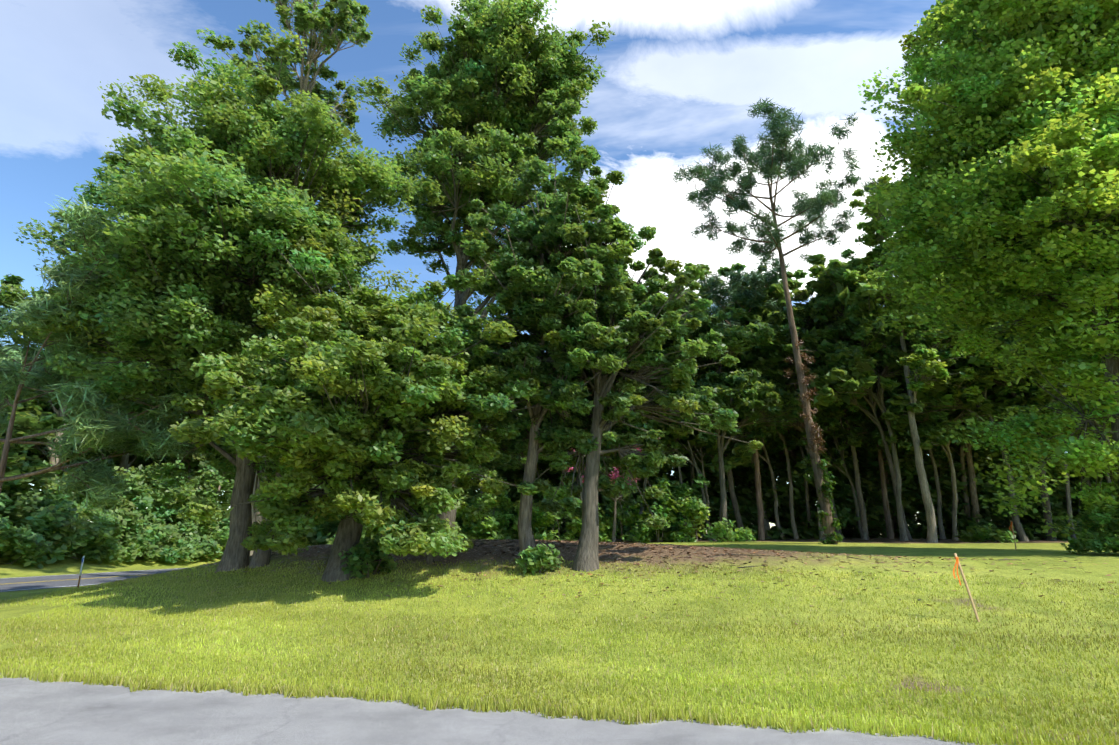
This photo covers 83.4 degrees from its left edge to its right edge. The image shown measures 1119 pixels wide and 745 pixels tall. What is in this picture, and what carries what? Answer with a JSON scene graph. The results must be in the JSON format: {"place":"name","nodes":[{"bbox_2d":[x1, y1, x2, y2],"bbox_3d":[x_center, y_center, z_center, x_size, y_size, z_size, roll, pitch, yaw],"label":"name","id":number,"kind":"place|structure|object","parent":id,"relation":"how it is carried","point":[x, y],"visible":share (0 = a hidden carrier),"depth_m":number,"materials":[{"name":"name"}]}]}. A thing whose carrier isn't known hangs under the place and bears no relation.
{"place":"outdoors","nodes":[
{"label":"outdoors","id":0,"kind":"place"},
{"bbox_2d":[0,568,183,591],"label":"road","id":1,"kind":"structure","parent":0,"point":[33,584],"depth_m":27.87,"materials":[{"name":"grey asphalt"}]},
{"bbox_2d":[0,673,999,744],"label":"street","id":2,"kind":"structure","parent":0,"point":[32,712],"depth_m":5.64,"materials":[{"name":"grey asphalt"}]},
{"bbox_2d":[0,0,1067,531],"label":"sky","id":3,"kind":"structure","parent":0,"point":[683,77],"materials":[{"name":"blue"}]},
{"bbox_2d":[0,536,1118,744],"bbox_3d":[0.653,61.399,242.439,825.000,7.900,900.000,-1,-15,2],"label":"terrain","id":4,"kind":"structure","parent":0,"point":[1042,551],"depth_m":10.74,"materials":[{"name":"green plant"}]},
{"bbox_2d":[3,340,29,467],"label":"roadside tree","id":5,"kind":"object","parent":4,"relation":"on","point":[9,344],"depth_m":45.30,"materials":[{"name":"green plant"}]},
{"bbox_2d":[0,273,42,371],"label":"roadside tree","id":6,"kind":"object","parent":4,"relation":"on","point":[13,279],"visible":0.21,"depth_m":43.01,"materials":[{"name":"green plant"}]},
{"bbox_2d":[0,369,70,486],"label":"roadside tree","id":7,"kind":"object","parent":4,"relation":"on","point":[34,419],"visible":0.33,"depth_m":34.96,"materials":[{"name":"green plant"}]},
{"bbox_2d":[24,357,92,459],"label":"roadside tree","id":8,"kind":"object","parent":4,"relation":"on","point":[37,449],"visible":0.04,"depth_m":42.73,"materials":[{"name":"green plant"}]},
{"bbox_2d":[3,194,122,479],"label":"tree","id":9,"kind":"object","parent":4,"relation":"on","point":[41,403],"visible":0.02,"depth_m":41.70,"materials":[{"name":"green plant"}]},
{"bbox_2d":[17,407,120,483],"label":"roadside tree","id":10,"kind":"object","parent":4,"relation":"on","point":[42,456],"visible":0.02,"depth_m":49.91,"materials":[{"name":"green plant"}]},
{"bbox_2d":[77,556,84,586],"bbox_3d":[-17.498,7.354,22.954,0.100,1.260,0.040,-9,-17,31],"label":"utility marker post","id":11,"kind":"object","parent":4,"relation":"on","point":[81,571],"visible":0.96,"depth_m":22.96,"materials":[{"name":"grey"}]},
{"bbox_2d":[67,456,133,485],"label":"roadside tree","id":12,"kind":"object","parent":4,"relation":"on","point":[110,468],"depth_m":54.09,"materials":[{"name":"green plant"}]},
{"bbox_2d":[33,361,200,474],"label":"roadside tree","id":13,"kind":"object","parent":4,"relation":"on","point":[111,450],"visible":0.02,"depth_m":48.44,"materials":[{"name":"green plant"}]},
{"bbox_2d":[0,195,246,515],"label":"pine","id":14,"kind":"object","parent":4,"relation":"on","point":[94,425],"visible":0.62,"depth_m":14.47,"materials":[{"name":"green plant"}]},
{"bbox_2d":[115,406,187,484],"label":"tree","id":15,"kind":"object","parent":4,"relation":"on","point":[126,464],"depth_m":47.69,"materials":[{"name":"green plant"}]},
{"bbox_2d":[106,447,204,482],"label":"forest tree","id":16,"kind":"object","parent":4,"relation":"on","point":[151,461],"depth_m":55.00,"materials":[{"name":"green plant"}]},
{"bbox_2d":[0,439,318,568],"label":"roadside thicket","id":17,"kind":"object","parent":4,"relation":"on","point":[53,525],"visible":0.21,"depth_m":38.59,"materials":[{"name":"green plant"}]},
{"bbox_2d":[131,461,198,486],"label":"forest tree","id":18,"kind":"object","parent":4,"relation":"on","point":[197,467],"visible":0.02,"depth_m":59.47,"materials":[{"name":"green plant"}]},
{"bbox_2d":[141,466,200,492],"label":"roadside tree","id":19,"kind":"object","parent":4,"relation":"on","point":[196,475],"depth_m":63.84,"materials":[{"name":"green plant"}]},
{"bbox_2d":[128,412,229,483],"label":"forest tree","id":20,"kind":"object","parent":4,"relation":"on","point":[192,461],"visible":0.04,"depth_m":52.46,"materials":[{"name":"green plant"}]},
{"bbox_2d":[191,470,229,512],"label":"roadside tree","id":21,"kind":"object","parent":4,"relation":"on","point":[213,490],"depth_m":66.62,"materials":[{"name":"green plant"}]},
{"bbox_2d":[0,27,424,571],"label":"oak","id":22,"kind":"object","parent":4,"relation":"on","point":[199,204],"visible":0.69,"depth_m":14.57,"materials":[{"name":"green plant"}]},
{"bbox_2d":[204,469,234,493],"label":"forest tree","id":23,"kind":"object","parent":4,"relation":"on","point":[217,475],"depth_m":64.67,"materials":[{"name":"green plant"}]},
{"bbox_2d":[210,471,235,529],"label":"roadside tree","id":24,"kind":"object","parent":4,"relation":"on","point":[219,487],"depth_m":56.42,"materials":[{"name":"plant"}]},
{"bbox_2d":[196,0,372,554],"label":"tree","id":25,"kind":"object","parent":4,"relation":"on","point":[326,22],"visible":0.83,"depth_m":29.23,"materials":[{"name":"green plant"}]},
{"bbox_2d":[167,225,578,581],"bbox_3d":[-3.805,0.979,14.290,8.603,7.701,7.857,-1,-15,2],"label":"oak","id":26,"kind":"object","parent":4,"relation":"on","point":[343,399],"visible":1,"depth_m":12.96,"materials":[{"name":"green plant"}]},
{"bbox_2d":[369,350,512,563],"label":"oak","id":27,"kind":"object","parent":4,"relation":"on","point":[429,556],"visible":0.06,"depth_m":14.88,"materials":[{"name":"green plant"}]},
{"bbox_2d":[460,309,494,538],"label":"forest edge tree","id":28,"kind":"object","parent":4,"relation":"on","point":[482,310],"depth_m":40.56,"materials":[{"name":"green plant"}]},
{"bbox_2d":[341,0,615,537],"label":"tree","id":29,"kind":"object","parent":4,"relation":"on","point":[501,91],"visible":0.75,"depth_m":25.29,"materials":[{"name":"green plant"}]},
{"bbox_2d":[463,453,547,492],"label":"forest tree","id":30,"kind":"object","parent":4,"relation":"on","point":[499,470],"visible":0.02,"depth_m":45.55,"materials":[{"name":"green plant"}]},
{"bbox_2d":[490,411,555,505],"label":"forest edge tree","id":31,"kind":"object","parent":4,"relation":"on","point":[502,448],"visible":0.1,"depth_m":44.03,"materials":[{"name":"green plant"}]},
{"bbox_2d":[526,406,568,535],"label":"forest tree","id":32,"kind":"object","parent":4,"relation":"on","point":[551,458],"depth_m":44.10,"materials":[{"name":"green plant"}]},
{"bbox_2d":[4,539,1118,644],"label":"leaf litter","id":33,"kind":"object","parent":4,"relation":"on","point":[686,546],"visible":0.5,"depth_m":14.99,"materials":[{"name":"brown plant"}]},
{"bbox_2d":[453,135,684,563],"bbox_3d":[0.093,-0.867,15.606,5.895,11.364,6.291,-1,-15,2],"label":"tree","id":34,"kind":"object","parent":4,"relation":"on","point":[519,271],"visible":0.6,"depth_m":14.89,"materials":[{"name":"green plant"}]},
{"bbox_2d":[518,386,623,502],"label":"forest edge tree","id":35,"kind":"object","parent":4,"relation":"on","point":[557,419],"visible":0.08,"depth_m":38.86,"materials":[{"name":"green plant"}]},
{"bbox_2d":[548,410,669,541],"bbox_3d":[1.969,4.189,25.526,5.003,6.498,4.818,-1,-15,2],"label":"crape myrtle","id":36,"kind":"object","parent":4,"relation":"on","point":[621,500],"depth_m":25.30,"materials":[{"name":"green plant"}]},
{"bbox_2d":[217,539,1016,567],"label":"fallen twigs","id":37,"kind":"object","parent":4,"relation":"on","point":[673,547],"visible":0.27,"depth_m":15.24,"materials":[{"name":"brown wood"}]},
{"bbox_2d":[511,170,763,571],"bbox_3d":[1.420,-0.113,15.408,5.411,9.935,5.528,-10,-18,35],"label":"tree","id":38,"kind":"object","parent":4,"relation":"on","point":[611,345],"visible":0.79,"depth_m":14.33,"materials":[{"name":"green plant"}]},
{"bbox_2d":[619,368,675,537],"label":"forest tree","id":39,"kind":"object","parent":4,"relation":"on","point":[668,430],"depth_m":38.56,"materials":[{"name":"green plant"}]},
{"bbox_2d":[610,340,704,540],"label":"forest edge tree","id":40,"kind":"object","parent":4,"relation":"on","point":[677,439],"visible":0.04,"depth_m":38.91,"materials":[{"name":"green plant"}]},
{"bbox_2d":[627,371,721,540],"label":"forest edge tree","id":41,"kind":"object","parent":4,"relation":"on","point":[667,447],"visible":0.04,"depth_m":37.83,"materials":[{"name":"plant"}]},
{"bbox_2d":[631,310,736,539],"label":"forest edge tree","id":42,"kind":"object","parent":4,"relation":"on","point":[677,435],"depth_m":39.62,"materials":[{"name":"green plant"}]},
{"bbox_2d":[648,358,733,539],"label":"forest edge tree","id":43,"kind":"object","parent":4,"relation":"on","point":[682,450],"visible":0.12,"depth_m":39.63,"materials":[{"name":"green plant"}]},
{"bbox_2d":[273,432,1117,549],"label":"thicket","id":44,"kind":"object","parent":4,"relation":"on","point":[842,494],"visible":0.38,"depth_m":42.02,"materials":[{"name":"green plant"}]},
{"bbox_2d":[663,364,766,537],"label":"forest tree","id":45,"kind":"object","parent":4,"relation":"on","point":[742,452],"visible":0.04,"depth_m":38.72,"materials":[{"name":"green plant"}]},
{"bbox_2d":[675,262,761,537],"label":"forest edge tree","id":46,"kind":"object","parent":4,"relation":"on","point":[691,297],"visible":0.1,"depth_m":42.40,"materials":[{"name":"green plant"}]},
{"bbox_2d":[670,370,766,520],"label":"forest edge tree","id":47,"kind":"object","parent":4,"relation":"on","point":[695,379],"visible":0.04,"depth_m":39.31,"materials":[{"name":"green plant"}]},
{"bbox_2d":[326,470,1118,544],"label":"bushes","id":48,"kind":"object","parent":4,"relation":"on","point":[491,524],"visible":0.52,"depth_m":35.85,"materials":[{"name":"green plant"}]},
{"bbox_2d":[338,498,1118,578],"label":"shrub mound","id":49,"kind":"object","parent":4,"relation":"on","point":[367,558],"visible":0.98,"depth_m":14.28,"materials":[{"name":"green plant"}]},
{"bbox_2d":[648,306,815,539],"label":"oak","id":50,"kind":"object","parent":4,"relation":"on","point":[741,393],"visible":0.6,"depth_m":37.05,"materials":[{"name":"green plant"}]},
{"bbox_2d":[696,257,789,539],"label":"tree","id":51,"kind":"object","parent":4,"relation":"on","point":[758,280],"visible":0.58,"depth_m":41.79,"materials":[{"name":"green plant"}]},
{"bbox_2d":[694,395,798,538],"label":"forest edge tree","id":52,"kind":"object","parent":4,"relation":"on","point":[767,461],"depth_m":42.46,"materials":[{"name":"grey plant"}]},
{"bbox_2d":[693,301,800,538],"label":"forest tree","id":53,"kind":"object","parent":4,"relation":"on","point":[792,389],"visible":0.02,"depth_m":42.90,"materials":[{"name":"green plant"}]},
{"bbox_2d":[715,297,799,538],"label":"forest edge tree","id":54,"kind":"object","parent":4,"relation":"on","point":[793,378],"depth_m":41.37,"materials":[{"name":"grey plant"}]},
{"bbox_2d":[670,97,882,543],"bbox_3d":[12.079,-2.715,34.078,11.561,23.829,10.635,-1,-15,2],"label":"tall pine","id":55,"kind":"object","parent":4,"relation":"on","point":[774,158],"visible":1,"depth_m":34.62,"materials":[{"name":"green plant"}]},
{"bbox_2d":[783,340,828,470],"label":"dead pine vines","id":56,"kind":"object","parent":55,"relation":"attached to","point":[814,412],"visible":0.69,"depth_m":32.36,"materials":[{"name":"brown plant"}]},
{"bbox_2d":[714,265,854,538],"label":"forest edge tree","id":57,"kind":"object","parent":4,"relation":"on","point":[775,366],"visible":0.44,"depth_m":39.85,"materials":[{"name":"green plant"}]},
{"bbox_2d":[730,280,843,496],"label":"forest edge tree","id":58,"kind":"object","parent":4,"relation":"on","point":[777,318],"visible":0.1,"depth_m":39.98,"materials":[{"name":"green plant"}]},
{"bbox_2d":[745,314,837,538],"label":"forest edge tree","id":59,"kind":"object","parent":4,"relation":"on","point":[754,318],"visible":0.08,"depth_m":40.28,"materials":[{"name":"green plant"}]},
{"bbox_2d":[750,411,857,524],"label":"forest tree","id":60,"kind":"object","parent":4,"relation":"on","point":[776,438],"visible":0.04,"depth_m":44.46,"materials":[{"name":"green plant"}]},
{"bbox_2d":[763,359,847,538],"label":"forest edge tree","id":61,"kind":"object","parent":4,"relation":"on","point":[818,362],"visible":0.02,"depth_m":41.30,"materials":[{"name":"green plant"}]},
{"bbox_2d":[803,454,842,543],"bbox_3d":[13.059,6.293,31.204,1.565,4.867,1.282,-7,-16,25],"label":"ivy","id":62,"kind":"object","parent":4,"relation":"on","point":[820,511],"visible":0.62,"depth_m":30.91,"materials":[{"name":"green plant"}]},
{"bbox_2d":[773,386,883,535],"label":"forest edge tree","id":63,"kind":"object","parent":4,"relation":"on","point":[843,444],"visible":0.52,"depth_m":40.07,"materials":[{"name":"green plant"}]},
{"bbox_2d":[804,320,890,539],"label":"oak","id":64,"kind":"object","parent":4,"relation":"on","point":[823,417],"visible":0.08,"depth_m":39.16,"materials":[{"name":"green plant"}]},
{"bbox_2d":[781,273,930,539],"bbox_3d":[17.889,1.663,37.434,7.991,17.248,8.575,-1,-13,-9],"label":"forest edge tree","id":65,"kind":"object","parent":4,"relation":"on","point":[847,331],"visible":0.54,"depth_m":37.27,"materials":[{"name":"green plant"}]},
{"bbox_2d":[783,244,955,540],"bbox_3d":[18.264,0.614,37.204,8.909,19.087,9.982,10,-18,-32],"label":"forest edge tree","id":66,"kind":"object","parent":4,"relation":"on","point":[862,372],"visible":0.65,"depth_m":36.61,"materials":[{"name":"green plant"}]},
{"bbox_2d":[846,384,906,538],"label":"tree","id":67,"kind":"object","parent":4,"relation":"on","point":[888,522],"depth_m":39.91,"materials":[{"name":"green plant"}]},
{"bbox_2d":[846,409,952,537],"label":"forest tree","id":68,"kind":"object","parent":4,"relation":"on","point":[872,447],"depth_m":41.55,"materials":[{"name":"green plant"}]},
{"bbox_2d":[840,175,992,542],"bbox_3d":[20.116,-1.126,35.688,7.231,21.535,6.447,-1,-15,2],"label":"tree","id":69,"kind":"object","parent":4,"relation":"on","point":[935,362],"visible":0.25,"depth_m":34.97,"materials":[{"name":"green plant"}]},
{"bbox_2d":[855,408,987,536],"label":"forest tree","id":70,"kind":"object","parent":4,"relation":"on","point":[980,452],"depth_m":46.83,"materials":[{"name":"green plant"}]},
{"bbox_2d":[857,367,990,538],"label":"forest edge tree","id":71,"kind":"object","parent":4,"relation":"on","point":[900,427],"visible":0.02,"depth_m":38.41,"materials":[{"name":"green plant"}]},
{"bbox_2d":[875,269,979,521],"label":"forest edge tree","id":72,"kind":"object","parent":4,"relation":"on","point":[971,473],"depth_m":38.77,"materials":[{"name":"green plant"}]},
{"bbox_2d":[877,379,997,511],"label":"forest edge tree","id":73,"kind":"object","parent":4,"relation":"on","point":[904,443],"visible":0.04,"depth_m":36.95,"materials":[{"name":"green plant"}]},
{"bbox_2d":[887,343,1019,539],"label":"forest edge tree","id":74,"kind":"object","parent":4,"relation":"on","point":[931,432],"visible":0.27,"depth_m":35.22,"materials":[{"name":"green plant"}]},
{"bbox_2d":[953,553,979,621],"bbox_3d":[6.137,3.318,9.491,0.289,1.130,0.080,-4,-15,16],"label":"survey stake","id":75,"kind":"object","parent":4,"relation":"on","point":[966,585],"visible":0.88,"depth_m":9.54,"materials":[{"name":"brown wood"}]},
{"bbox_2d":[872,270,1063,540],"bbox_3d":[22.794,1.390,35.710,9.057,16.700,10.327,0,-15,-1],"label":"forest edge tree","id":76,"kind":"object","parent":4,"relation":"on","point":[935,396],"visible":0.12,"depth_m":35.06,"materials":[{"name":"green plant"}]},
{"bbox_2d":[878,405,1066,520],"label":"forest tree","id":77,"kind":"object","parent":4,"relation":"on","point":[939,451],"visible":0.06,"depth_m":40.14,"materials":[{"name":"green plant"}]},
{"bbox_2d":[857,0,1118,540],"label":"tree","id":78,"kind":"object","parent":4,"relation":"on","point":[1007,187],"visible":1,"depth_m":20.26,"materials":[{"name":"green plant"}]},
{"bbox_2d":[921,291,1080,540],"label":"forest edge tree","id":79,"kind":"object","parent":4,"relation":"on","point":[990,378],"visible":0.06,"depth_m":34.46,"materials":[{"name":"green plant"}]},
{"bbox_2d":[1009,520,1016,549],"bbox_3d":[16.439,5.970,22.780,0.138,1.200,0.062,-4,-15,16],"label":"survey stake","id":80,"kind":"object","parent":4,"relation":"on","point":[1011,525],"visible":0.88,"depth_m":22.81,"materials":[{"name":"brown wood"}]},
{"bbox_2d":[974,421,1055,531],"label":"forest tree","id":81,"kind":"object","parent":4,"relation":"on","point":[996,422],"depth_m":39.81,"materials":[{"name":"green plant"}]},
{"bbox_2d":[979,346,1094,539],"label":"forest edge tree","id":82,"kind":"object","parent":4,"relation":"on","point":[1007,400],"visible":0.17,"depth_m":34.90,"materials":[{"name":"green plant"}]},
{"bbox_2d":[990,391,1091,498],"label":"forest edge tree","id":83,"kind":"object","parent":4,"relation":"on","point":[1088,482],"depth_m":37.83,"materials":[{"name":"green plant"}]},
{"bbox_2d":[1017,339,1109,446],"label":"forest edge tree","id":84,"kind":"object","parent":4,"relation":"on","point":[1046,400],"visible":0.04,"depth_m":33.29,"materials":[{"name":"green plant"}]},
{"bbox_2d":[1025,386,1111,482],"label":"forest edge tree","id":85,"kind":"object","parent":4,"relation":"on","point":[1047,412],"depth_m":34.74,"materials":[{"name":"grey plant"}]}
]}

